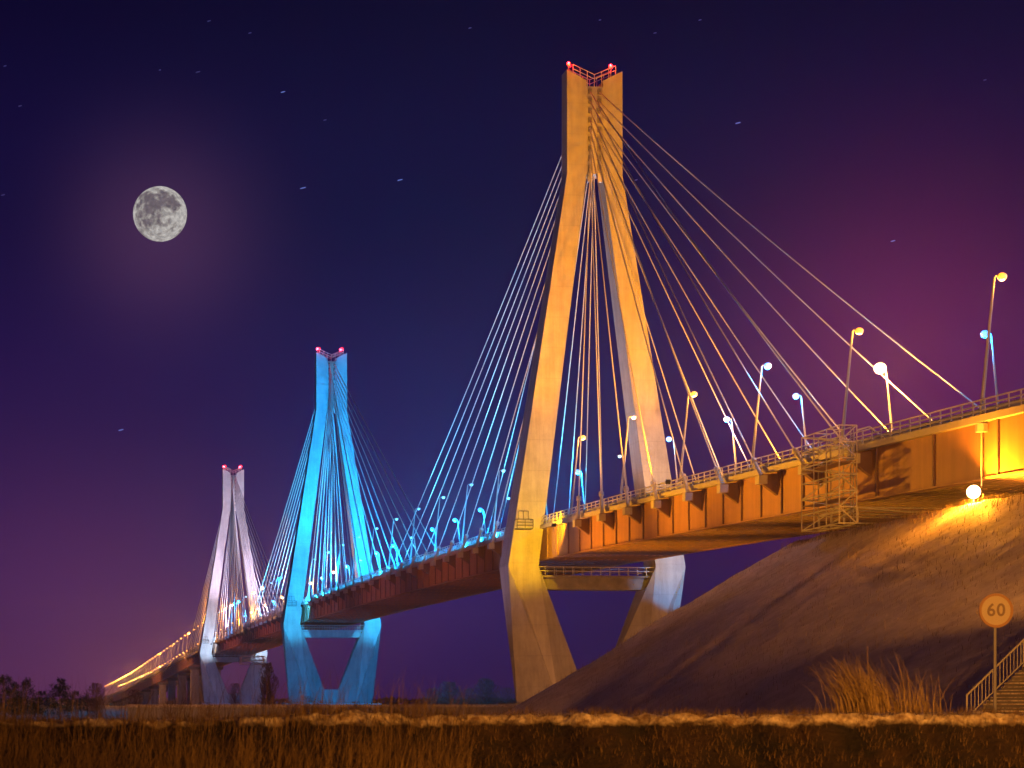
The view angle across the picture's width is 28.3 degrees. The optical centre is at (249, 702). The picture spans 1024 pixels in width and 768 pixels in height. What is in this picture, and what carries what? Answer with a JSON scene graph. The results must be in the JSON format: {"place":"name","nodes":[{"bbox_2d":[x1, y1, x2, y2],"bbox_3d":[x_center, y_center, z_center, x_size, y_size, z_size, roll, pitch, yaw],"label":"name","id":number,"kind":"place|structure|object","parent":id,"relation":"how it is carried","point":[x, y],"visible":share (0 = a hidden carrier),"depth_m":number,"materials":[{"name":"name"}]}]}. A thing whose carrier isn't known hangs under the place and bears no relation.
{"place":"outdoors","nodes":[
{"label":"outdoors","id":0,"kind":"place"},
{"bbox_2d":[38,678,78,719],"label":"pine tree","id":1,"kind":"object","parent":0,"point":[59,689],"visible":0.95,"depth_m":189.83,"materials":[{"name":"green plant"}]},
{"bbox_2d":[133,186,186,241],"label":"moon","id":2,"kind":"object","parent":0,"point":[159,213],"visible":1,"depth_m":5150.73,"materials":[{"name":"grey stone"}]},
{"bbox_2d":[0,704,1023,767],"bbox_3d":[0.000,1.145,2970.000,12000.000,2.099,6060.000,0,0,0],"label":"ground","id":3,"kind":"structure","parent":0,"point":[842,731],"depth_m":28.69,"materials":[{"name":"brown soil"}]},
{"bbox_2d":[0,681,38,718],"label":"pine tree","id":4,"kind":"object","parent":3,"relation":"on","point":[13,686],"visible":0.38,"depth_m":214.80,"materials":[{"name":"green plant"}]},
{"bbox_2d":[0,674,49,715],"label":"pine tree","id":5,"kind":"object","parent":3,"relation":"on","point":[5,683],"visible":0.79,"depth_m":170.01,"materials":[{"name":"green plant"}]},
{"bbox_2d":[1,678,49,719],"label":"pine tree","id":6,"kind":"object","parent":3,"relation":"on","point":[23,683],"visible":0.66,"depth_m":184.89,"materials":[{"name":"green plant"}]},
{"bbox_2d":[28,689,62,716],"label":"pine tree","id":7,"kind":"object","parent":3,"relation":"on","point":[42,694],"visible":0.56,"depth_m":229.59,"materials":[{"name":"green plant"}]},
{"bbox_2d":[63,690,92,718],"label":"pine tree","id":8,"kind":"object","parent":3,"relation":"on","point":[83,701],"visible":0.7,"depth_m":239.79,"materials":[{"name":"plant"}]},
{"bbox_2d":[83,682,109,716],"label":"bare tree","id":9,"kind":"object","parent":3,"relation":"on","point":[94,706],"visible":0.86,"depth_m":229.89,"materials":[{"name":"brown plant"}]},
{"bbox_2d":[157,682,178,703],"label":"bridge pier","id":10,"kind":"structure","parent":3,"relation":"on","point":[162,687],"depth_m":1027.07,"materials":[{"name":"concrete"}]},
{"bbox_2d":[166,678,189,703],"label":"bridge pier","id":11,"kind":"structure","parent":3,"relation":"on","point":[171,689],"depth_m":964.55,"materials":[{"name":"concrete"}]},
{"bbox_2d":[176,673,203,703],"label":"bridge pier","id":12,"kind":"structure","parent":3,"relation":"on","point":[182,681],"depth_m":901.95,"materials":[{"name":"concrete"}]},
{"bbox_2d":[188,666,222,703],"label":"bridge pier","id":13,"kind":"structure","parent":3,"relation":"on","point":[194,671],"depth_m":839.30,"materials":[{"name":"concrete"}]},
{"bbox_2d":[199,465,266,703],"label":"bridge pylon","id":14,"kind":"object","parent":3,"relation":"on","point":[210,676],"visible":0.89,"depth_m":731.88,"materials":[{"name":"concrete"}]},
{"bbox_2d":[231,493,232,633],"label":"stay cable","id":15,"kind":"object","parent":14,"relation":"attached to","point":[231,563],"visible":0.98,"depth_m":692.63,"materials":[{"name":"white metal"}]},
{"bbox_2d":[231,477,242,628],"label":"stay cable","id":16,"kind":"object","parent":14,"relation":"attached to","point":[237,559],"visible":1,"depth_m":672.32,"materials":[{"name":"white metal"}]},
{"bbox_2d":[226,683,244,703],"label":"bare tree","id":17,"kind":"object","parent":3,"relation":"on","point":[233,692],"visible":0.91,"depth_m":699.67,"materials":[{"name":"brown plant"}]},
{"bbox_2d":[0,696,515,705],"bbox_3d":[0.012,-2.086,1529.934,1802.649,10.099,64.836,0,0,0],"label":"distant wood","id":18,"kind":"object","parent":3,"relation":"on","point":[379,700],"visible":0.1,"depth_m":1518.67,"materials":[{"name":"brown plant"}]},
{"bbox_2d":[257,662,278,703],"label":"bare tree","id":19,"kind":"object","parent":3,"relation":"on","point":[268,672],"visible":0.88,"depth_m":419.60,"materials":[{"name":"brown plant"}]},
{"bbox_2d":[127,704,518,720],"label":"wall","id":20,"kind":"structure","parent":3,"relation":"on","point":[487,707],"depth_m":206.78,"materials":[{"name":"concrete"}]},
{"bbox_2d":[281,347,380,703],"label":"bridge pylon","id":21,"kind":"object","parent":3,"relation":"on","point":[361,666],"visible":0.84,"depth_m":502.59,"materials":[{"name":"concrete"}]},
{"bbox_2d":[265,474,304,619],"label":"stay cable","id":22,"kind":"object","parent":21,"relation":"attached to","point":[284,550],"visible":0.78,"depth_m":547.09,"materials":[{"name":"white metal"}]},
{"bbox_2d":[310,419,327,601],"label":"stay cable","id":23,"kind":"object","parent":21,"relation":"attached to","point":[318,521],"visible":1,"depth_m":489.61,"materials":[{"name":"white metal"}]},
{"bbox_2d":[316,420,327,598],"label":"stay cable","id":24,"kind":"object","parent":21,"relation":"attached to","point":[317,589],"visible":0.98,"depth_m":483.90,"materials":[{"name":"white metal"}]},
{"bbox_2d":[323,402,328,596],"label":"stay cable","id":25,"kind":"object","parent":21,"relation":"attached to","point":[326,505],"visible":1,"depth_m":478.59,"materials":[{"name":"white metal"}]},
{"bbox_2d":[329,404,331,593],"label":"stay cable","id":26,"kind":"object","parent":21,"relation":"attached to","point":[330,503],"visible":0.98,"depth_m":470.91,"materials":[{"name":"metal"}]},
{"bbox_2d":[329,391,338,591],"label":"stay cable","id":27,"kind":"object","parent":21,"relation":"attached to","point":[333,497],"visible":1,"depth_m":465.88,"materials":[{"name":"metal"}]},
{"bbox_2d":[329,382,346,588],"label":"stay cable","id":28,"kind":"object","parent":21,"relation":"attached to","point":[345,581],"visible":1,"depth_m":460.32,"materials":[{"name":"metal"}]},
{"bbox_2d":[332,410,346,580],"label":"stay cable","id":29,"kind":"object","parent":21,"relation":"attached to","point":[339,497],"visible":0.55,"depth_m":515.17,"materials":[{"name":"metal"}]},
{"bbox_2d":[329,375,354,585],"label":"stay cable","id":30,"kind":"object","parent":21,"relation":"attached to","point":[353,579],"visible":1,"depth_m":454.03,"materials":[{"name":"metal"}]},
{"bbox_2d":[329,369,362,582],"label":"stay cable","id":31,"kind":"object","parent":21,"relation":"attached to","point":[361,577],"visible":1,"depth_m":448.02,"materials":[{"name":"metal"}]},
{"bbox_2d":[329,364,371,579],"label":"stay cable","id":32,"kind":"object","parent":21,"relation":"attached to","point":[370,574],"visible":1,"depth_m":442.90,"materials":[{"name":"metal"}]},
{"bbox_2d":[334,401,379,568],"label":"stay cable","id":33,"kind":"object","parent":21,"relation":"attached to","point":[357,488],"visible":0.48,"depth_m":489.07,"materials":[{"name":"metal"}]},
{"bbox_2d":[334,396,387,567],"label":"stay cable","id":34,"kind":"object","parent":21,"relation":"attached to","point":[361,485],"visible":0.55,"depth_m":484.07,"materials":[{"name":"metal"}]},
{"bbox_2d":[334,390,395,567],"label":"stay cable","id":35,"kind":"object","parent":21,"relation":"attached to","point":[364,478],"visible":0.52,"depth_m":479.86,"materials":[{"name":"white metal"}]},
{"bbox_2d":[334,385,401,560],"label":"stay cable","id":36,"kind":"object","parent":21,"relation":"attached to","point":[367,471],"visible":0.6,"depth_m":475.92,"materials":[{"name":"metal"}]},
{"bbox_2d":[334,380,409,557],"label":"stay cable","id":37,"kind":"object","parent":21,"relation":"attached to","point":[371,469],"visible":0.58,"depth_m":469.75,"materials":[{"name":"metal"}]},
{"bbox_2d":[334,375,418,556],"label":"stay cable","id":38,"kind":"object","parent":21,"relation":"attached to","point":[375,465],"visible":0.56,"depth_m":465.01,"materials":[{"name":"white metal"}]},
{"bbox_2d":[334,369,426,550],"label":"stay cable","id":39,"kind":"object","parent":21,"relation":"attached to","point":[380,462],"visible":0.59,"depth_m":458.35,"materials":[{"name":"white metal"}]},
{"bbox_2d":[334,364,433,544],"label":"stay cable","id":40,"kind":"object","parent":21,"relation":"attached to","point":[383,455],"visible":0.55,"depth_m":455.22,"materials":[{"name":"white metal"}]},
{"bbox_2d":[434,681,466,703],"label":"bare tree","id":41,"kind":"object","parent":3,"relation":"on","point":[453,692],"visible":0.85,"depth_m":519.41,"materials":[{"name":"brown plant"}]},
{"bbox_2d":[469,678,500,703],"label":"bare tree","id":42,"kind":"object","parent":3,"relation":"on","point":[486,689],"visible":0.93,"depth_m":499.47,"materials":[{"name":"brown plant"}]},
{"bbox_2d":[497,688,515,703],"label":"bare tree","id":43,"kind":"object","parent":3,"relation":"on","point":[507,698],"visible":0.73,"depth_m":539.50,"materials":[{"name":"brown plant"}]},
{"bbox_2d":[0,664,1023,767],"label":"berm grass","id":44,"kind":"structure","parent":3,"relation":"on","point":[6,717],"depth_m":28.43,"materials":[{"name":"brown plant"}]},
{"bbox_2d":[498,62,685,703],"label":"bridge pylon","id":45,"kind":"object","parent":3,"relation":"on","point":[541,656],"visible":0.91,"depth_m":273.35,"materials":[{"name":"concrete"}]},
{"bbox_2d":[491,421,522,542],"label":"stay cable","id":46,"kind":"object","parent":45,"relation":"attached to","point":[495,530],"visible":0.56,"depth_m":294.48,"materials":[{"name":"white metal"}]},
{"bbox_2d":[92,388,1023,703],"bbox_3d":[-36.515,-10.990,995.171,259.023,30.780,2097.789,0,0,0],"label":"bridge deck","id":47,"kind":"structure","parent":45,"relation":"on","point":[938,462],"depth_m":210.15,"materials":[{"name":"paint"}]},
{"bbox_2d":[239,656,264,664],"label":"inspection cradle","id":48,"kind":"object","parent":47,"relation":"hanging from","point":[241,660],"visible":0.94,"depth_m":700.35,"materials":[{"name":"paint"}]},
{"bbox_2d":[248,409,314,627],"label":"stay cable","id":49,"kind":"object","parent":47,"relation":"attached to","point":[282,519],"visible":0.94,"depth_m":559.90,"materials":[{"name":"white metal"}]},
{"bbox_2d":[252,423,312,625],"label":"stay cable","id":50,"kind":"object","parent":47,"relation":"attached to","point":[283,525],"visible":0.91,"depth_m":557.06,"materials":[{"name":"white metal"}]},
{"bbox_2d":[256,436,310,623],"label":"stay cable","id":51,"kind":"object","parent":47,"relation":"attached to","point":[283,533],"visible":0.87,"depth_m":554.15,"materials":[{"name":"white metal"}]},
{"bbox_2d":[261,454,307,621],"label":"stay cable","id":52,"kind":"object","parent":47,"relation":"attached to","point":[284,539],"visible":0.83,"depth_m":549.89,"materials":[{"name":"white metal"}]},
{"bbox_2d":[307,412,327,597],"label":"stay cable","id":53,"kind":"object","parent":47,"relation":"attached to","point":[318,497],"visible":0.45,"depth_m":551.30,"materials":[{"name":"white metal"}]},
{"bbox_2d":[388,155,561,575],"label":"stay cable","id":54,"kind":"object","parent":47,"relation":"attached to","point":[391,569],"visible":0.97,"depth_m":322.98,"materials":[{"name":"white metal"}]},
{"bbox_2d":[398,166,561,572],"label":"stay cable","id":55,"kind":"object","parent":47,"relation":"attached to","point":[401,566],"visible":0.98,"depth_m":320.87,"materials":[{"name":"white metal"}]},
{"bbox_2d":[409,177,561,568],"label":"stay cable","id":56,"kind":"object","parent":47,"relation":"attached to","point":[413,560],"visible":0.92,"depth_m":317.48,"materials":[{"name":"grey metal"}]},
{"bbox_2d":[421,197,558,564],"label":"stay cable","id":57,"kind":"object","parent":47,"relation":"attached to","point":[424,557],"visible":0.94,"depth_m":314.36,"materials":[{"name":"grey metal"}]},
{"bbox_2d":[433,221,554,560],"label":"stay cable","id":58,"kind":"object","parent":47,"relation":"attached to","point":[437,552],"visible":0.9,"depth_m":311.15,"materials":[{"name":"grey metal"}]},
{"bbox_2d":[446,247,550,556],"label":"stay cable","id":59,"kind":"object","parent":47,"relation":"attached to","point":[450,547],"visible":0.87,"depth_m":307.39,"materials":[{"name":"grey metal"}]},
{"bbox_2d":[460,284,544,551],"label":"stay cable","id":60,"kind":"object","parent":47,"relation":"attached to","point":[464,541],"visible":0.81,"depth_m":303.63,"materials":[{"name":"grey metal"}]},
{"bbox_2d":[475,334,536,547],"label":"stay cable","id":61,"kind":"object","parent":47,"relation":"attached to","point":[479,536],"visible":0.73,"depth_m":299.30,"materials":[{"name":"grey metal"}]},
{"bbox_2d":[488,341,535,531],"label":"stay cable","id":62,"kind":"object","parent":47,"relation":"attached to","point":[513,432],"visible":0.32,"depth_m":340.86,"materials":[{"name":"grey metal"}]},
{"bbox_2d":[569,435,585,516],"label":"street lamp","id":63,"kind":"object","parent":47,"relation":"on","point":[583,437],"visible":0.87,"depth_m":258.73,"materials":[{"name":"silver metal"}]},
{"bbox_2d":[568,179,592,513],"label":"stay cable","id":64,"kind":"object","parent":47,"relation":"attached to","point":[579,357],"visible":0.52,"depth_m":296.87,"materials":[{"name":"grey metal"}]},
{"bbox_2d":[585,188,593,505],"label":"stay cable","id":65,"kind":"object","parent":47,"relation":"attached to","point":[589,353],"visible":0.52,"depth_m":291.55,"materials":[{"name":"grey metal"}]},
{"bbox_2d":[619,416,636,503],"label":"street lamp","id":66,"kind":"object","parent":47,"relation":"on","point":[622,478],"visible":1,"depth_m":237.47,"materials":[{"name":"silver metal"}]},
{"bbox_2d":[678,391,697,488],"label":"street lamp","id":67,"kind":"object","parent":47,"relation":"on","point":[693,393],"visible":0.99,"depth_m":216.21,"materials":[{"name":"silver metal"}]},
{"bbox_2d":[750,363,771,470],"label":"street lamp","id":68,"kind":"object","parent":47,"relation":"on","point":[767,365],"visible":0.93,"depth_m":194.95,"materials":[{"name":"silver metal"}]},
{"bbox_2d":[792,393,807,450],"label":"street lamp","id":69,"kind":"object","parent":47,"relation":"on","point":[795,395],"visible":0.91,"depth_m":217.76,"materials":[{"name":"silver metal"}]},
{"bbox_2d":[840,328,863,448],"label":"street lamp","id":70,"kind":"object","parent":47,"relation":"on","point":[858,331],"visible":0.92,"depth_m":173.70,"materials":[{"name":"silver metal"}]},
{"bbox_2d":[801,424,941,531],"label":"scaffold tower","id":71,"kind":"structure","parent":47,"relation":"hanging from","point":[825,467],"depth_m":168.26,"materials":[{"name":"metal"}]},
{"bbox_2d":[874,363,892,430],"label":"street lamp","id":72,"kind":"object","parent":47,"relation":"on","point":[879,367],"visible":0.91,"depth_m":196.49,"materials":[{"name":"silver metal"}]},
{"bbox_2d":[980,330,998,403],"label":"street lamp","id":73,"kind":"object","parent":47,"relation":"on","point":[983,333],"visible":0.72,"depth_m":175.25,"materials":[{"name":"silver metal"}]},
{"bbox_2d":[979,273,1006,414],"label":"street lamp","id":74,"kind":"object","parent":47,"relation":"on","point":[1001,276],"visible":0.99,"depth_m":148.46,"materials":[{"name":"silver metal"}]},
{"bbox_2d":[553,191,588,512],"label":"stay cable","id":75,"kind":"object","parent":45,"relation":"attached to","point":[571,347],"visible":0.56,"depth_m":299.61,"materials":[{"name":"grey metal"}]},
{"bbox_2d":[576,170,589,519],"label":"stay cable","id":76,"kind":"object","parent":45,"relation":"attached to","point":[578,498],"visible":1,"depth_m":260.03,"materials":[{"name":"grey metal"}]},
{"bbox_2d":[590,159,603,512],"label":"stay cable","id":77,"kind":"object","parent":45,"relation":"attached to","point":[601,493],"visible":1,"depth_m":253.46,"materials":[{"name":"grey metal"}]},
{"bbox_2d":[594,179,602,490],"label":"stay cable","id":78,"kind":"object","parent":45,"relation":"attached to","point":[598,339],"visible":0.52,"depth_m":285.78,"materials":[{"name":"grey metal"}]},
{"bbox_2d":[590,149,629,506],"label":"stay cable","id":79,"kind":"object","parent":45,"relation":"attached to","point":[625,488],"visible":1,"depth_m":246.68,"materials":[{"name":"grey metal"}]},
{"bbox_2d":[590,140,658,499],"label":"stay cable","id":80,"kind":"object","parent":45,"relation":"attached to","point":[653,483],"visible":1,"depth_m":239.67,"materials":[{"name":"grey metal"}]},
{"bbox_2d":[590,130,689,491],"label":"stay cable","id":81,"kind":"object","parent":45,"relation":"attached to","point":[683,476],"visible":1,"depth_m":232.41,"materials":[{"name":"grey metal"}]},
{"bbox_2d":[599,169,695,479],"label":"stay cable","id":82,"kind":"object","parent":45,"relation":"attached to","point":[650,335],"visible":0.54,"depth_m":263.66,"materials":[{"name":"grey metal"}]},
{"bbox_2d":[590,120,724,483],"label":"stay cable","id":83,"kind":"object","parent":45,"relation":"attached to","point":[717,470],"visible":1,"depth_m":224.75,"materials":[{"name":"grey metal"}]},
{"bbox_2d":[599,159,720,469],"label":"stay cable","id":84,"kind":"object","parent":45,"relation":"attached to","point":[661,318],"visible":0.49,"depth_m":257.39,"materials":[{"name":"grey metal"}]},
{"bbox_2d":[599,149,749,466],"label":"stay cable","id":85,"kind":"object","parent":45,"relation":"attached to","point":[675,310],"visible":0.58,"depth_m":253.87,"materials":[{"name":"grey metal"}]},
{"bbox_2d":[590,111,762,474],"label":"stay cable","id":86,"kind":"object","parent":45,"relation":"attached to","point":[754,462],"visible":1,"depth_m":216.45,"materials":[{"name":"grey metal"}]},
{"bbox_2d":[599,140,779,458],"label":"stay cable","id":87,"kind":"object","parent":45,"relation":"attached to","point":[693,308],"visible":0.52,"depth_m":246.90,"materials":[{"name":"grey metal"}]},
{"bbox_2d":[590,101,805,464],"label":"stay cable","id":88,"kind":"object","parent":45,"relation":"attached to","point":[795,452],"visible":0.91,"depth_m":208.19,"materials":[{"name":"grey metal"}]},
{"bbox_2d":[599,130,811,449],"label":"stay cable","id":89,"kind":"object","parent":45,"relation":"attached to","point":[709,297],"visible":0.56,"depth_m":240.59,"materials":[{"name":"grey metal"}]},
{"bbox_2d":[590,92,854,453],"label":"stay cable","id":90,"kind":"object","parent":45,"relation":"attached to","point":[822,415],"visible":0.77,"depth_m":204.27,"materials":[{"name":"grey metal"}]},
{"bbox_2d":[599,121,846,438],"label":"stay cable","id":91,"kind":"object","parent":45,"relation":"attached to","point":[726,286],"visible":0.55,"depth_m":232.64,"materials":[{"name":"grey metal"}]},
{"bbox_2d":[599,111,888,431],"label":"stay cable","id":92,"kind":"object","parent":45,"relation":"attached to","point":[856,397],"visible":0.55,"depth_m":228.18,"materials":[{"name":"grey metal"}]},
{"bbox_2d":[599,101,932,420],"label":"stay cable","id":93,"kind":"object","parent":45,"relation":"attached to","point":[892,384],"visible":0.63,"depth_m":223.25,"materials":[{"name":"grey metal"}]},
{"bbox_2d":[599,92,978,407],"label":"stay cable","id":94,"kind":"object","parent":45,"relation":"attached to","point":[944,380],"visible":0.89,"depth_m":214.31,"materials":[{"name":"grey metal"}]},
{"bbox_2d":[794,641,915,712],"bbox_3d":[9.559,-0.351,32.194,2.326,1.311,1.515,0,0,0],"label":"grass tuft","id":95,"kind":"object","parent":3,"relation":"on","point":[860,699],"visible":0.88,"depth_m":32.07,"materials":[{"name":"brown plant"}]},
{"bbox_2d":[885,668,969,712],"bbox_3d":[10.756,-0.143,32.166,1.407,0.847,1.093,0,0,0],"label":"grass tuft","id":96,"kind":"object","parent":3,"relation":"on","point":[907,698],"visible":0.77,"depth_m":32.13,"materials":[{"name":"brown plant"}]},
{"bbox_2d":[979,593,1012,712],"bbox_3d":[15.293,-0.074,41.041,0.704,4.348,0.107,0,0,0],"label":"road sign","id":97,"kind":"object","parent":3,"relation":"on","point":[995,611],"visible":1,"depth_m":41.00,"materials":[{"name":"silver metal"}]},
{"bbox_2d":[0,0,1023,703],"label":"sky","id":98,"kind":"structure","parent":0,"point":[865,126],"materials":[{"name":"purple"}]},
{"bbox_2d":[505,489,1023,713],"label":"embankment","id":99,"kind":"structure","parent":0,"point":[867,581],"depth_m":137.01,"materials":[{"name":"brown plant"}]},
{"bbox_2d":[967,485,980,502],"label":"work lamp","id":100,"kind":"object","parent":99,"relation":"on","point":[973,491],"visible":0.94,"depth_m":146.52,"materials":[{"name":"silver metal"}]},
{"bbox_2d":[976,666,1023,713],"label":"stair flight","id":101,"kind":"object","parent":99,"relation":"on","point":[1010,694],"visible":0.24,"depth_m":88.42,"materials":[{"name":"concrete"}]},
{"bbox_2d":[966,639,1023,710],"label":"stair railing","id":102,"kind":"object","parent":101,"relation":"attached to","point":[998,664],"visible":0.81,"depth_m":89.68,"materials":[{"name":"metal"}]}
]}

